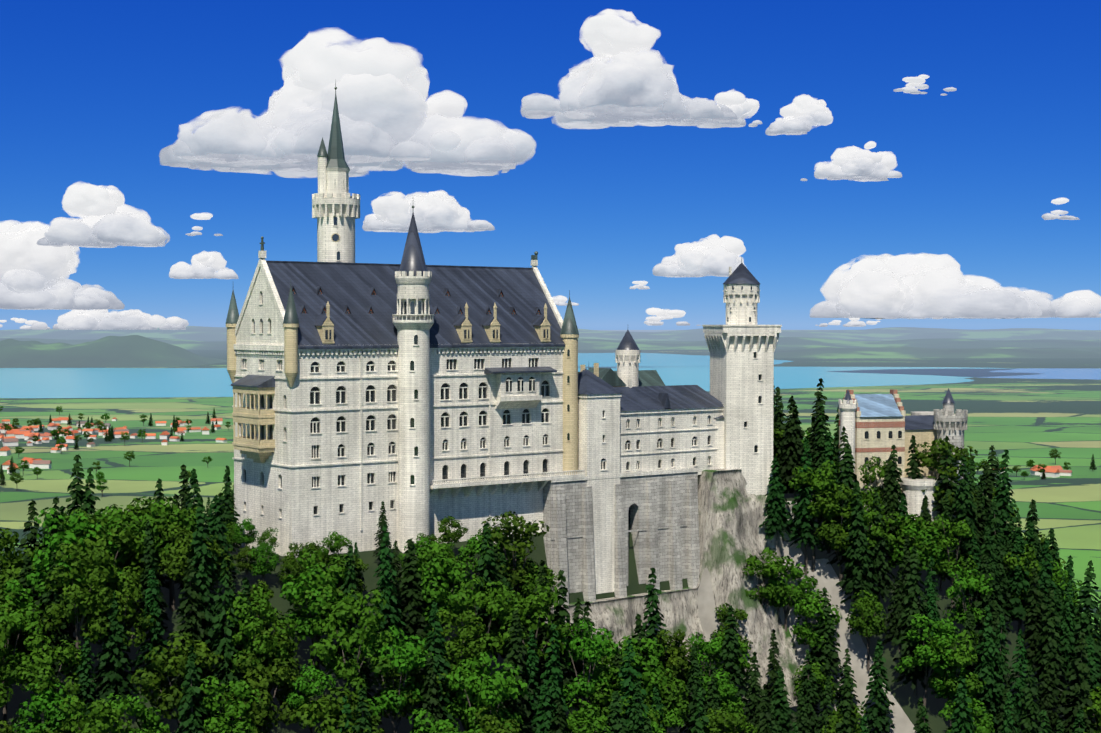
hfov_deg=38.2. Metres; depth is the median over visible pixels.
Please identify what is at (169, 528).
tree
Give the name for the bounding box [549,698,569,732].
tree
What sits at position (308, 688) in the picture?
tree
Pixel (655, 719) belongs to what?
tree
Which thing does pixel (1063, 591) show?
tree
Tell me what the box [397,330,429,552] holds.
stair tower
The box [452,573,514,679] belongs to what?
tree
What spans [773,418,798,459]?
tree
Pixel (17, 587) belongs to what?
tree
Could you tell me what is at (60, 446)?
tree
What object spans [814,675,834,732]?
tree
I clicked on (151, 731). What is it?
tree
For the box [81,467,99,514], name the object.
tree
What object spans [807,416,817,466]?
tree
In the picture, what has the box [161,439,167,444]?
village house
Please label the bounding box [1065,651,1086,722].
tree
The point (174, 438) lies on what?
village house
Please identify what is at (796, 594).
tree
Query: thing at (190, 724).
tree
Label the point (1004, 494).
tree
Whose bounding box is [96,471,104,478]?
tree
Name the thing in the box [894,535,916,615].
tree
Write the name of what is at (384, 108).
cloud
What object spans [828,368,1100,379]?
lake bannwaldsee
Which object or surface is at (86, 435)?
tree
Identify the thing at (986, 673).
tree
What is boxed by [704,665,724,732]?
tree
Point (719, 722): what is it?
tree
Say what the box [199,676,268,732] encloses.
tree
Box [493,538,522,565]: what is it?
tree
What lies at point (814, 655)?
tree
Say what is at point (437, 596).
tree
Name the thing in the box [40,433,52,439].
village house
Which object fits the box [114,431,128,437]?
village house
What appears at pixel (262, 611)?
tree
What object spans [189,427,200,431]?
village house
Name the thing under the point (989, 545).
tree
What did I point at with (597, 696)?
tree
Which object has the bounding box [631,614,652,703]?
tree
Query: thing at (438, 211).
cloud
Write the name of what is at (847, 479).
tree
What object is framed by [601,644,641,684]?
tree
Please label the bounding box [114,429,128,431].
village house
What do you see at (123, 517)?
tree
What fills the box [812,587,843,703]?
tree
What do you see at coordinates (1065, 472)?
village house
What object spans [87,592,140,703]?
tree
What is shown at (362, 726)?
tree
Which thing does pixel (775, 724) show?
tree
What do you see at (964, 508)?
tree
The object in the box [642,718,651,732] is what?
tree
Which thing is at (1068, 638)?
tree
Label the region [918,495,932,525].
tree
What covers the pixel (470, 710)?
tree
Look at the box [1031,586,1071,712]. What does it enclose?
tree
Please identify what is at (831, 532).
tree
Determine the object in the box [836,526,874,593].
tree
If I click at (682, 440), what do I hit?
bower
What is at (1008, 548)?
tree
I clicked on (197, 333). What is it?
hills
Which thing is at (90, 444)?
village house
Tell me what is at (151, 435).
village house
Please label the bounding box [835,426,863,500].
tree
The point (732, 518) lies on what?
cliff rock
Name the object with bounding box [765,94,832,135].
cloud
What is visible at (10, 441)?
village house
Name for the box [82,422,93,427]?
tree
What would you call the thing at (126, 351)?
hill
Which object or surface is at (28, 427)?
village house
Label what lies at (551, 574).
tree
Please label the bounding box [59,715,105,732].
tree
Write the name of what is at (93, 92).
sky
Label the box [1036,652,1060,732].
tree
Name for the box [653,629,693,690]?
tree
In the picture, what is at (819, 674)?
tree
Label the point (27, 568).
tree
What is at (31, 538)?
tree
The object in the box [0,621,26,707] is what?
tree
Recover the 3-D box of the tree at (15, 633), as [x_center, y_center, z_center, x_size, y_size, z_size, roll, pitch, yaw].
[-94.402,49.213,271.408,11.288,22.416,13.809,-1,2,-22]
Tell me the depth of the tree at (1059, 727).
319.75 m
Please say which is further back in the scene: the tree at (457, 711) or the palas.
the palas
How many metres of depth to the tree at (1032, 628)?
342.22 m
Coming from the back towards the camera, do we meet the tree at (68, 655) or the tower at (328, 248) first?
the tower at (328, 248)
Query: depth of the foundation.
341.56 m
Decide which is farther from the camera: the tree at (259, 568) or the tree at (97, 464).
the tree at (97, 464)
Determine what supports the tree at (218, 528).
on the terrain
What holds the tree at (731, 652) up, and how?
on the terrain
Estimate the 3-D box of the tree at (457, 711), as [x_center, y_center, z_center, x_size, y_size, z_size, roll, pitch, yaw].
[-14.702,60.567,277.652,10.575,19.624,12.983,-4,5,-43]
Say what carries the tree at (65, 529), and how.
on the terrain
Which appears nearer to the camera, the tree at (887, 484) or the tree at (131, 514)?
the tree at (131, 514)
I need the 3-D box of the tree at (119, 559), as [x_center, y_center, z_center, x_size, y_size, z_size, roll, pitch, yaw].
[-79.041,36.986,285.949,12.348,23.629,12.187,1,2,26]
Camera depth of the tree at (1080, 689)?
325.94 m
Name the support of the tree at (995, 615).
on the terrain
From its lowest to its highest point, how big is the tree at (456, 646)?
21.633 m
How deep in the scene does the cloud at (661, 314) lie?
16949.11 m
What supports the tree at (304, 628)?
on the terrain
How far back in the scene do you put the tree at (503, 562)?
298.58 m
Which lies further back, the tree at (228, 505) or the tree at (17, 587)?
the tree at (228, 505)
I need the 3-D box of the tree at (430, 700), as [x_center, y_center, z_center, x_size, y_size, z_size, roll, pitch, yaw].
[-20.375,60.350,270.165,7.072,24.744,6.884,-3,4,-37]
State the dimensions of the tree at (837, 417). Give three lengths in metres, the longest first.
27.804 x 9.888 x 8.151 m
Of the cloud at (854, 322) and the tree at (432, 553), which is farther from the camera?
the cloud at (854, 322)
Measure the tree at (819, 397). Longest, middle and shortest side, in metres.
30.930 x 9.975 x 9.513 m
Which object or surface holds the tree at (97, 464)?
on the terrain
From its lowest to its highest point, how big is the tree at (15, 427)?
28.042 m
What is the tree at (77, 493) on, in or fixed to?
on the terrain
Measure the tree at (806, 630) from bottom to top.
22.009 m
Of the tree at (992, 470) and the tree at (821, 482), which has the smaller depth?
the tree at (821, 482)
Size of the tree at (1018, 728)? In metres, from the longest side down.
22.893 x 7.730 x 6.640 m
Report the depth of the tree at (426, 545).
297.30 m
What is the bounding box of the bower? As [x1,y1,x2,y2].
[620,410,722,474]
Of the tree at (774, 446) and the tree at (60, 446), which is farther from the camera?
the tree at (60, 446)
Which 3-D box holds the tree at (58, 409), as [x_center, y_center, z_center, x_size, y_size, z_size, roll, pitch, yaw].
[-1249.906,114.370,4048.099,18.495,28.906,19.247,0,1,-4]
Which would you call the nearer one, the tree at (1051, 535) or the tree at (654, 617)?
the tree at (654, 617)
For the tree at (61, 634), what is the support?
on the terrain
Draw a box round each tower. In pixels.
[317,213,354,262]
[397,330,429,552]
[578,397,619,593]
[710,336,773,499]
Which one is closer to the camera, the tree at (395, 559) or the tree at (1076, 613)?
the tree at (395, 559)
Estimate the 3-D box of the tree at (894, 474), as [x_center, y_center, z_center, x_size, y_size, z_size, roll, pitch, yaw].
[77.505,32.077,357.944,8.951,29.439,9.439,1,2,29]
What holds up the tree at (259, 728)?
on the terrain
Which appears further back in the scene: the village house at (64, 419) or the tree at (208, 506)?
the village house at (64, 419)
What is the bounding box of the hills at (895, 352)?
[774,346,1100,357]
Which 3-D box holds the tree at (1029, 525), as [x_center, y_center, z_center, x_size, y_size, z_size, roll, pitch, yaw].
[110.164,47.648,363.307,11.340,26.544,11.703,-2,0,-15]
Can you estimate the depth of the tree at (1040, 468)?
2411.34 m
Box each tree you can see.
[0,470,5,485]
[0,528,37,599]
[0,551,22,587]
[0,579,42,695]
[0,588,29,694]
[0,602,42,723]
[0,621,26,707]
[0,720,14,732]
[1,422,8,433]
[8,457,15,474]
[9,472,23,483]
[9,681,87,732]
[11,632,93,710]
[12,422,19,428]
[14,446,24,453]
[14,554,37,663]
[17,460,29,475]
[18,499,41,565]
[18,559,44,615]
[23,497,78,654]
[25,507,117,646]
[31,435,38,441]
[31,552,72,680]
[32,467,42,478]
[33,513,50,556]
[34,549,122,656]
[34,728,79,732]
[38,421,43,431]
[38,518,79,628]
[38,542,119,648]
[44,715,76,732]
[52,429,60,434]
[52,508,89,553]
[56,406,62,415]
[56,438,65,453]
[58,694,131,732]
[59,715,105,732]
[60,428,72,435]
[65,453,90,537]
[66,513,143,586]
[67,413,71,425]
[70,634,101,720]
[73,437,78,449]
[79,581,155,683]
[80,505,139,569]
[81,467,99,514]
[81,693,169,732]
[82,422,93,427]
[83,431,91,437]
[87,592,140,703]
[91,573,142,648]
[92,461,100,473]
[93,419,101,426]
[95,478,108,496]
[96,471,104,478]
[96,504,145,570]
[97,422,106,431]
[100,413,109,419]
[106,428,111,441]
[110,427,114,438]
[111,547,143,590]
[117,510,144,544]
[118,496,169,539]
[120,432,129,445]
[123,450,134,466]
[130,631,223,732]
[132,504,201,611]
[132,564,168,679]
[133,521,169,639]
[134,495,203,609]
[136,726,168,732]
[137,429,146,442]
[140,414,147,425]
[148,413,152,425]
[150,478,175,588]
[156,528,235,591]
[167,557,216,711]
[172,494,180,509]
[174,417,179,427]
[174,468,206,585]
[175,658,206,732]
[177,464,190,523]
[178,493,186,520]
[179,497,222,672]
[181,645,208,732]
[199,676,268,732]
[202,456,212,463]
[202,559,248,725]
[204,497,210,528]
[205,412,209,423]
[205,495,239,600]
[207,501,214,526]
[210,421,214,432]
[217,488,233,521]
[218,465,241,552]
[218,583,296,727]
[221,571,238,644]
[222,531,233,561]
[223,520,239,553]
[223,650,304,732]
[232,517,258,557]
[233,545,257,577]
[233,577,270,705]
[240,622,302,707]
[246,579,273,619]
[248,542,278,583]
[251,727,264,732]
[257,527,278,561]
[260,610,291,636]
[276,556,306,584]
[279,542,319,572]
[279,564,356,679]
[281,664,336,732]
[282,548,356,668]
[290,686,384,732]
[300,540,328,570]
[303,577,347,654]
[308,589,392,699]
[315,711,365,732]
[318,531,351,566]
[332,546,360,680]
[334,554,369,591]
[337,695,356,732]
[343,626,380,723]
[344,544,361,624]
[354,542,365,591]
[354,688,371,732]
[359,625,433,732]
[366,524,409,659]
[369,663,426,719]
[372,501,391,563]
[387,540,402,610]
[389,538,433,652]
[397,540,464,605]
[398,536,442,576]
[404,554,477,628]
[408,640,465,699]
[409,708,459,732]
[412,602,457,732]
[416,533,438,558]
[419,650,442,731]
[426,609,486,695]
[428,554,466,587]
[437,516,468,547]
[438,542,456,561]
[440,658,490,730]
[446,651,527,732]
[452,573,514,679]
[456,528,502,576]
[462,690,521,730]
[467,521,506,666]
[471,704,521,732]
[480,510,549,593]
[486,581,574,686]
[488,547,510,656]
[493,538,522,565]
[497,551,525,630]
[499,609,533,732]
[507,555,532,589]
[516,562,552,607]
[517,629,540,732]
[522,560,556,702]
[530,623,567,732]
[531,685,557,732]
[534,570,580,716]
[535,563,559,592]
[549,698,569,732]
[556,619,618,725]
[566,699,610,732]
[567,597,593,709]
[572,631,630,708]
[581,601,596,659]
[588,665,648,725]
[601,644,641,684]
[602,691,628,732]
[605,647,626,731]
[608,638,650,732]
[609,633,669,700]
[626,682,643,732]
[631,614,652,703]
[638,710,659,732]
[641,693,664,725]
[642,568,671,695]
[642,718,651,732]
[647,665,690,731]
[647,705,683,732]
[651,683,666,732]
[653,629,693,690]
[661,641,693,692]
[679,646,709,732]
[684,632,724,689]
[687,668,741,716]
[689,684,709,732]
[701,708,745,732]
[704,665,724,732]
[706,629,751,683]
[710,602,752,649]
[713,712,758,732]
[715,690,744,732]
[716,605,748,717]
[739,652,763,732]
[742,547,786,608]
[754,684,773,732]
[759,457,794,539]
[763,556,817,631]
[763,629,792,724]
[766,703,779,732]
[770,669,795,732]
[773,379,776,444]
[773,387,787,493]
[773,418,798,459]
[773,440,786,493]
[774,396,809,496]
[784,405,803,493]
[788,460,843,571]
[789,438,823,574]
[791,589,841,649]
[792,661,838,704]
[792,686,812,732]
[792,722,797,732]
[793,649,823,732]
[805,378,829,468]
[806,615,837,702]
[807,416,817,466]
[807,431,842,553]
[809,403,830,493]
[809,484,866,580]
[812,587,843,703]
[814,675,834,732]
[821,705,865,732]
[826,443,866,577]
[831,423,838,484]
[831,648,860,729]
[832,405,838,442]
[834,681,856,732]
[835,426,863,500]
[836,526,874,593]
[837,485,901,553]
[840,480,883,619]
[845,590,885,670]
[858,456,901,507]
[859,715,867,732]
[861,639,894,732]
[865,486,896,605]
[880,459,896,557]
[881,444,905,551]
[881,570,911,651]
[883,513,944,582]
[885,493,921,574]
[890,545,936,697]
[893,514,948,583]
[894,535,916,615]
[894,614,961,710]
[900,435,923,510]
[912,438,979,511]
[913,697,931,732]
[917,706,932,732]
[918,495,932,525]
[920,582,939,666]
[921,557,944,632]
[926,630,985,726]
[927,494,953,591]
[930,659,967,705]
[931,514,977,608]
[932,436,961,548]
[938,694,994,732]
[942,565,993,626]
[947,676,973,732]
[950,456,981,594]
[957,486,981,577]
[957,609,982,696]
[962,529,982,600]
[965,459,980,503]
[968,605,1002,732]
[972,549,1006,666]
[973,490,985,561]
[975,462,981,473]
[976,521,1013,634]
[977,465,1006,569]
[977,481,989,554]
[979,459,988,467]
[981,500,1016,610]
[982,498,1006,571]
[984,445,1000,492]
[984,613,1017,732]
[987,600,1011,685]
[991,488,1018,532]
[993,683,1016,732]
[994,449,1016,556]
[998,691,1016,732]
[1003,530,1036,633]
[1004,517,1014,572]
[1004,544,1046,627]
[1006,532,1066,571]
[1008,513,1024,570]
[1008,629,1033,730]
[1012,465,1021,476]
[1015,723,1020,732]
[1018,567,1048,683]
[1018,659,1043,732]
[1020,471,1027,476]
[1023,499,1044,560]
[1024,517,1043,564]
[1024,539,1060,648]
[1026,459,1034,468]
[1029,533,1040,611]
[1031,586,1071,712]
[1032,587,1048,674]
[1033,559,1084,613]
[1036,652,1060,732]
[1037,463,1046,472]
[1038,710,1051,732]
[1041,467,1045,479]
[1044,528,1064,584]
[1049,448,1060,464]
[1053,630,1098,732]
[1054,585,1066,644]
[1054,716,1064,732]
[1055,582,1078,684]
[1060,576,1073,634]
[1062,560,1100,686]
[1063,462,1070,469]
[1064,555,1078,619]
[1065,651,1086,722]
[1070,602,1082,658]
[1072,708,1085,732]
[1075,686,1100,732]
[1077,637,1100,724]
[1089,455,1096,469]
[1091,596,1100,673]
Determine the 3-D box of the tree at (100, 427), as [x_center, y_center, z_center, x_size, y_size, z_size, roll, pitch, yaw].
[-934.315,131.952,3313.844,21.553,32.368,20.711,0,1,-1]
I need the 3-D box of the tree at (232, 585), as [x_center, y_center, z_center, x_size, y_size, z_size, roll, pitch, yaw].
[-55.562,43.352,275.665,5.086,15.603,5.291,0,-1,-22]
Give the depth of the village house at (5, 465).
2546.40 m
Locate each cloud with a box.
[0,220,124,309]
[0,318,49,328]
[30,309,188,329]
[37,182,169,247]
[159,28,535,177]
[169,251,237,278]
[185,213,222,235]
[362,190,494,232]
[521,9,736,128]
[552,295,578,305]
[629,281,649,289]
[644,308,700,325]
[653,234,746,276]
[715,90,761,127]
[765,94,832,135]
[800,141,901,181]
[810,253,1100,318]
[815,318,880,326]
[893,74,956,95]
[1041,198,1079,219]
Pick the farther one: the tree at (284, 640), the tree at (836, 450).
the tree at (836, 450)
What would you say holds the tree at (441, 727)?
on the terrain
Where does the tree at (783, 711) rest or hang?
on the terrain
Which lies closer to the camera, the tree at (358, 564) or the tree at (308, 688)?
the tree at (308, 688)
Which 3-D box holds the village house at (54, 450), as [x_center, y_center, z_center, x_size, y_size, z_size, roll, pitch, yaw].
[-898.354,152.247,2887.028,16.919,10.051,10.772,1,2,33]
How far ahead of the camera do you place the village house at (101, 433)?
3333.30 m
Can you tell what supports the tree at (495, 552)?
on the terrain
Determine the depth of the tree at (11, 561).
286.43 m
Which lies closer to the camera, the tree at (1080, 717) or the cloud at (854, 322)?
the tree at (1080, 717)
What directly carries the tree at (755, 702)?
on the terrain
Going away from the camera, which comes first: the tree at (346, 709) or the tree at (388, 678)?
the tree at (346, 709)
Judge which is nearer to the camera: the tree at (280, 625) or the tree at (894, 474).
the tree at (280, 625)
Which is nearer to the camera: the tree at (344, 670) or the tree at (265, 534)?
the tree at (344, 670)
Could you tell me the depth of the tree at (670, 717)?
315.41 m
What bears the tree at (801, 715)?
on the terrain
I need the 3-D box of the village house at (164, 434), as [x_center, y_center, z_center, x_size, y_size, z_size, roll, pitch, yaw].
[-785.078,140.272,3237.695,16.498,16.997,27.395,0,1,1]
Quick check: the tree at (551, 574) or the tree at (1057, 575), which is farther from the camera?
the tree at (1057, 575)
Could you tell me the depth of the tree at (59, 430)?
3193.84 m
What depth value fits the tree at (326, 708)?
257.29 m
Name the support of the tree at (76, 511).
on the terrain
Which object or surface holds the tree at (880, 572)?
on the terrain
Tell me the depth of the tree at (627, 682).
288.14 m
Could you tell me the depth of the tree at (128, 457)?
2596.39 m
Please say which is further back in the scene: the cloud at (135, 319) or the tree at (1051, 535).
the cloud at (135, 319)
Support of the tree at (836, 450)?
on the terrain
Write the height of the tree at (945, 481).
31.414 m
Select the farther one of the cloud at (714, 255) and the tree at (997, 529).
the cloud at (714, 255)
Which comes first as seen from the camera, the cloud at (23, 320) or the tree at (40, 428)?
the tree at (40, 428)
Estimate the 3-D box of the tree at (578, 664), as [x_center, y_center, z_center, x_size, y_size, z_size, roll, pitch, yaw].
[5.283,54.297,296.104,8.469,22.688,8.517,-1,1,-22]
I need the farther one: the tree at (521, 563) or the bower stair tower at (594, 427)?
the bower stair tower at (594, 427)
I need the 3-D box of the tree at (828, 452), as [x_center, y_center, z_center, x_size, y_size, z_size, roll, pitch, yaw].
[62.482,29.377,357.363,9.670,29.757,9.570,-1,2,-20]
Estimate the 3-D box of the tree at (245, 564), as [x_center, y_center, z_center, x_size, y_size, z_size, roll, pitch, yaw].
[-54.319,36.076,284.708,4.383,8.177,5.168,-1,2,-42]
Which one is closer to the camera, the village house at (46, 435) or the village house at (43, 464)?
the village house at (43, 464)
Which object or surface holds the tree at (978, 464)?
on the terrain
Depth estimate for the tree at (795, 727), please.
326.84 m
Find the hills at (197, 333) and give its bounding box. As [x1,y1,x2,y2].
[0,326,1100,340]
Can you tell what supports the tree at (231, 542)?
on the terrain
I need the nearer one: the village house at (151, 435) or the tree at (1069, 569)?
the tree at (1069, 569)
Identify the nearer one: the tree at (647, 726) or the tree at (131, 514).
the tree at (647, 726)
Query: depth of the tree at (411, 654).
268.65 m
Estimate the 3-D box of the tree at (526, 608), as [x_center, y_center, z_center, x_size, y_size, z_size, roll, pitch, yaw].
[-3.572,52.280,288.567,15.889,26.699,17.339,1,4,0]
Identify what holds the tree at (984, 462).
on the terrain
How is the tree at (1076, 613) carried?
on the terrain
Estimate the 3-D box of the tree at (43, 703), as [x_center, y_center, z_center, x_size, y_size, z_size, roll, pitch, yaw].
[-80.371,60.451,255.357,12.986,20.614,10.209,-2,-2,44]
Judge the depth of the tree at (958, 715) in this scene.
319.83 m
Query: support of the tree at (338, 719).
on the terrain
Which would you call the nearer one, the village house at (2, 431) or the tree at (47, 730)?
the tree at (47, 730)
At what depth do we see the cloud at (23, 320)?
18828.21 m
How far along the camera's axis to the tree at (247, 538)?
296.04 m
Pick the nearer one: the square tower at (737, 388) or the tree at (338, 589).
the tree at (338, 589)
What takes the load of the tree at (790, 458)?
on the terrain
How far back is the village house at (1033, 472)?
2454.43 m
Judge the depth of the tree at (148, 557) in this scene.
274.26 m
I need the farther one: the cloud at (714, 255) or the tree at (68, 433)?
the cloud at (714, 255)
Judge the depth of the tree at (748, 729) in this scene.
326.02 m
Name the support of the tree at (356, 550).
on the terrain
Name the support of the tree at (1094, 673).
on the terrain
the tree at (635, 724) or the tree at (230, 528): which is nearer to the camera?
the tree at (635, 724)
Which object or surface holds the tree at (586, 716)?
on the terrain
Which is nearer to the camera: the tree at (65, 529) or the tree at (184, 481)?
the tree at (65, 529)
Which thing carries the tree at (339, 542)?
on the terrain
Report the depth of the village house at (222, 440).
3136.02 m
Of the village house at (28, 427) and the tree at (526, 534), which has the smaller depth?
the tree at (526, 534)
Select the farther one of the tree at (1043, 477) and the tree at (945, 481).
the tree at (1043, 477)
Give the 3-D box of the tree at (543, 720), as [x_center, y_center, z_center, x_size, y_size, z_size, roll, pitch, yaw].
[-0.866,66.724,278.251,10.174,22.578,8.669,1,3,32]
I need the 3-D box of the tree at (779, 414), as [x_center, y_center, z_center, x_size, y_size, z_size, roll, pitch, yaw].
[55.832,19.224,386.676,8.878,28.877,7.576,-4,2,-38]
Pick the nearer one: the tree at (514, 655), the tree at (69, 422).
the tree at (514, 655)
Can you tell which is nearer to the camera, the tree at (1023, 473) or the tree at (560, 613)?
the tree at (560, 613)
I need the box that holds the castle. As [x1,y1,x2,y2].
[226,83,967,604]
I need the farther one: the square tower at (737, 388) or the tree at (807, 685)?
the square tower at (737, 388)
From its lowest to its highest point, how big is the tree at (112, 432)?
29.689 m
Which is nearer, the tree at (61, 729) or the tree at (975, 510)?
the tree at (61, 729)
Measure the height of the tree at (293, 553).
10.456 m
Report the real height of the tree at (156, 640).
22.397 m
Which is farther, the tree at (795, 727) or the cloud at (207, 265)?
the cloud at (207, 265)
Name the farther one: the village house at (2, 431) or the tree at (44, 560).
the village house at (2, 431)
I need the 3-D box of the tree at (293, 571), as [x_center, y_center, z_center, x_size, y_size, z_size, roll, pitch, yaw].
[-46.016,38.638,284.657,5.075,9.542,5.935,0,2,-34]
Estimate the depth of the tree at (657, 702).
316.10 m
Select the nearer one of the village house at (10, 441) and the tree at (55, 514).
the tree at (55, 514)
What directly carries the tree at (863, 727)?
on the terrain
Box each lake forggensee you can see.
[0,367,1037,397]
[578,353,793,367]
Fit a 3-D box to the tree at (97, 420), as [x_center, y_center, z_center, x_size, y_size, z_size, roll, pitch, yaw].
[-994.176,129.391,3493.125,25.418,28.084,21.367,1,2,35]
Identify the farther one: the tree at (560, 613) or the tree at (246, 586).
the tree at (560, 613)
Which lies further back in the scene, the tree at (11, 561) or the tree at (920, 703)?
the tree at (920, 703)
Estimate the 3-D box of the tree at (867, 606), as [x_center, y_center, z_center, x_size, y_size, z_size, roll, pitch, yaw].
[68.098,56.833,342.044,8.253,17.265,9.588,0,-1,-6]
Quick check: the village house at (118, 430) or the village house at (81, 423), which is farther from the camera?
the village house at (81, 423)
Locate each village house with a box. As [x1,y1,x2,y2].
[0,426,8,432]
[0,446,10,455]
[2,419,9,423]
[2,438,18,445]
[2,460,9,469]
[6,430,17,436]
[7,465,18,473]
[14,431,29,438]
[21,426,33,432]
[21,457,34,464]
[24,433,39,439]
[32,460,51,468]
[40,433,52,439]
[41,438,48,442]
[47,423,57,429]
[50,447,60,452]
[52,418,60,423]
[55,444,67,449]
[59,417,72,422]
[65,436,74,442]
[71,430,78,435]
[76,421,86,426]
[82,429,94,433]
[86,442,94,446]
[98,429,108,435]
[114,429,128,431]
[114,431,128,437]
[130,433,137,437]
[145,433,155,438]
[155,421,165,425]
[160,431,169,438]
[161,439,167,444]
[169,436,179,441]
[177,427,186,432]
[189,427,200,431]
[202,426,208,433]
[210,418,222,424]
[213,424,220,429]
[215,438,226,442]
[1030,468,1039,474]
[1040,468,1059,477]
[1051,466,1062,469]
[1059,470,1071,475]
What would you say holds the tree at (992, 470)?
on the terrain
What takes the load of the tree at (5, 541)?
on the terrain
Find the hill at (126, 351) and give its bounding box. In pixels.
[0,335,226,366]
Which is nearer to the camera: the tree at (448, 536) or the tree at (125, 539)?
the tree at (125, 539)
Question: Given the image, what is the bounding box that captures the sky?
[0,0,1100,329]
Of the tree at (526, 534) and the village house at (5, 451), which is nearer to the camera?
the tree at (526, 534)
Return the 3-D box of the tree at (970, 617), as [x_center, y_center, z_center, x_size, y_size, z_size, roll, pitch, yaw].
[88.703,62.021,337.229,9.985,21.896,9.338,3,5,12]
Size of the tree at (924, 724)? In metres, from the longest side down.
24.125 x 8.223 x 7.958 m
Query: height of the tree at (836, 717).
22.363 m
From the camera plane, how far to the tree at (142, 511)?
317.54 m
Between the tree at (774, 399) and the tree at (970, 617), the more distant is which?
the tree at (774, 399)
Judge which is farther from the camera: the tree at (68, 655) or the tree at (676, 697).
the tree at (676, 697)
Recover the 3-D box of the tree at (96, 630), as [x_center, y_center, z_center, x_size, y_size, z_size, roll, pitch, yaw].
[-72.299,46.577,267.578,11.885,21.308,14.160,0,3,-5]
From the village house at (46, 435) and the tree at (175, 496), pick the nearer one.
the tree at (175, 496)
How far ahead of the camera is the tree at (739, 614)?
344.03 m
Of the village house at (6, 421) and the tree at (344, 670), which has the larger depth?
the village house at (6, 421)
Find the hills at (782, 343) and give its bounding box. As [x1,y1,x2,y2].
[0,337,1100,349]
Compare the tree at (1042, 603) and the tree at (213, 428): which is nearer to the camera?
the tree at (1042, 603)
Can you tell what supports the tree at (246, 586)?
on the terrain
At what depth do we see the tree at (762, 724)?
321.09 m
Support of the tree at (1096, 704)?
on the terrain
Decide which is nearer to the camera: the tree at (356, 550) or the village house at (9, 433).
the tree at (356, 550)
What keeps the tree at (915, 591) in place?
on the terrain
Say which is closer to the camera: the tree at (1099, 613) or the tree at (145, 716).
the tree at (145, 716)
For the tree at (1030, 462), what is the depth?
2517.14 m
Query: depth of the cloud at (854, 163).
10869.44 m
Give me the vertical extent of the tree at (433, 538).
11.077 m
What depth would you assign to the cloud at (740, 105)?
9386.82 m
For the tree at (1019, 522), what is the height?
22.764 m
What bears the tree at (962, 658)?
on the terrain
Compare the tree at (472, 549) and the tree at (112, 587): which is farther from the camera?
the tree at (472, 549)
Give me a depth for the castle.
327.37 m
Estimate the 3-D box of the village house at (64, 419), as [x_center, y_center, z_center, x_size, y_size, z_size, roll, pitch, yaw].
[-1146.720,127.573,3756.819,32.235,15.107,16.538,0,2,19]
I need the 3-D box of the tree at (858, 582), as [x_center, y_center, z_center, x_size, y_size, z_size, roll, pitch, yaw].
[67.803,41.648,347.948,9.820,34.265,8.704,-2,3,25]
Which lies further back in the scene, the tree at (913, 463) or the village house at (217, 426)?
the village house at (217, 426)
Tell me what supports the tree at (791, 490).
on the terrain
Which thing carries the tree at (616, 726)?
on the terrain
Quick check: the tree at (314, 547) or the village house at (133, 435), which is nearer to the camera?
the tree at (314, 547)
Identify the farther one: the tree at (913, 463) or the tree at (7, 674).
the tree at (913, 463)
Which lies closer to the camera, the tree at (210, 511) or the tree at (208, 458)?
the tree at (210, 511)
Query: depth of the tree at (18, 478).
2217.26 m
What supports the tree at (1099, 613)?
on the terrain
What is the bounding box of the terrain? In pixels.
[0,330,1100,732]
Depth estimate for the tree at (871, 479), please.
362.53 m
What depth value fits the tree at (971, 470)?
376.80 m
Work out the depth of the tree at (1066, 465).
2482.94 m
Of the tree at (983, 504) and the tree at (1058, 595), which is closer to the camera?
the tree at (1058, 595)
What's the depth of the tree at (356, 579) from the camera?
284.27 m
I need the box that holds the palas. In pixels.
[234,267,562,556]
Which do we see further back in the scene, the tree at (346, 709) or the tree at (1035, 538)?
the tree at (1035, 538)
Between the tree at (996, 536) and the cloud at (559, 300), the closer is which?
the tree at (996, 536)
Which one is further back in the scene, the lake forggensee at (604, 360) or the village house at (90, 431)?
the lake forggensee at (604, 360)
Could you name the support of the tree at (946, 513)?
on the terrain
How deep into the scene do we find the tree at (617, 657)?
294.97 m
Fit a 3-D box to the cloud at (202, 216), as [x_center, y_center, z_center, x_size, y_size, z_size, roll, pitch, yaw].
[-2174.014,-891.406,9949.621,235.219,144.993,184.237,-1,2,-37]
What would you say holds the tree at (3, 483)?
on the terrain
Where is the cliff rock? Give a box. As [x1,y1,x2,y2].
[481,469,798,709]
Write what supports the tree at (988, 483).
on the terrain
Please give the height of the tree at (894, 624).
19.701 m
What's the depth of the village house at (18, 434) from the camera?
3249.20 m
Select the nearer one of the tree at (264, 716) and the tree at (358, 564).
the tree at (264, 716)
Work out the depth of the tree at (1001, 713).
328.01 m
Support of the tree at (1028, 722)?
on the terrain
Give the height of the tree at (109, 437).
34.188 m
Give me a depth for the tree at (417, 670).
274.88 m
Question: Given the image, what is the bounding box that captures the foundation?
[543,467,697,592]
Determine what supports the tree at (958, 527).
on the terrain
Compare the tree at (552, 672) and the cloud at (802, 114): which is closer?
the tree at (552, 672)
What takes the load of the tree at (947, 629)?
on the terrain
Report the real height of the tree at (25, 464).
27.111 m
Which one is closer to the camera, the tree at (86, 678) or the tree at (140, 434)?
the tree at (86, 678)

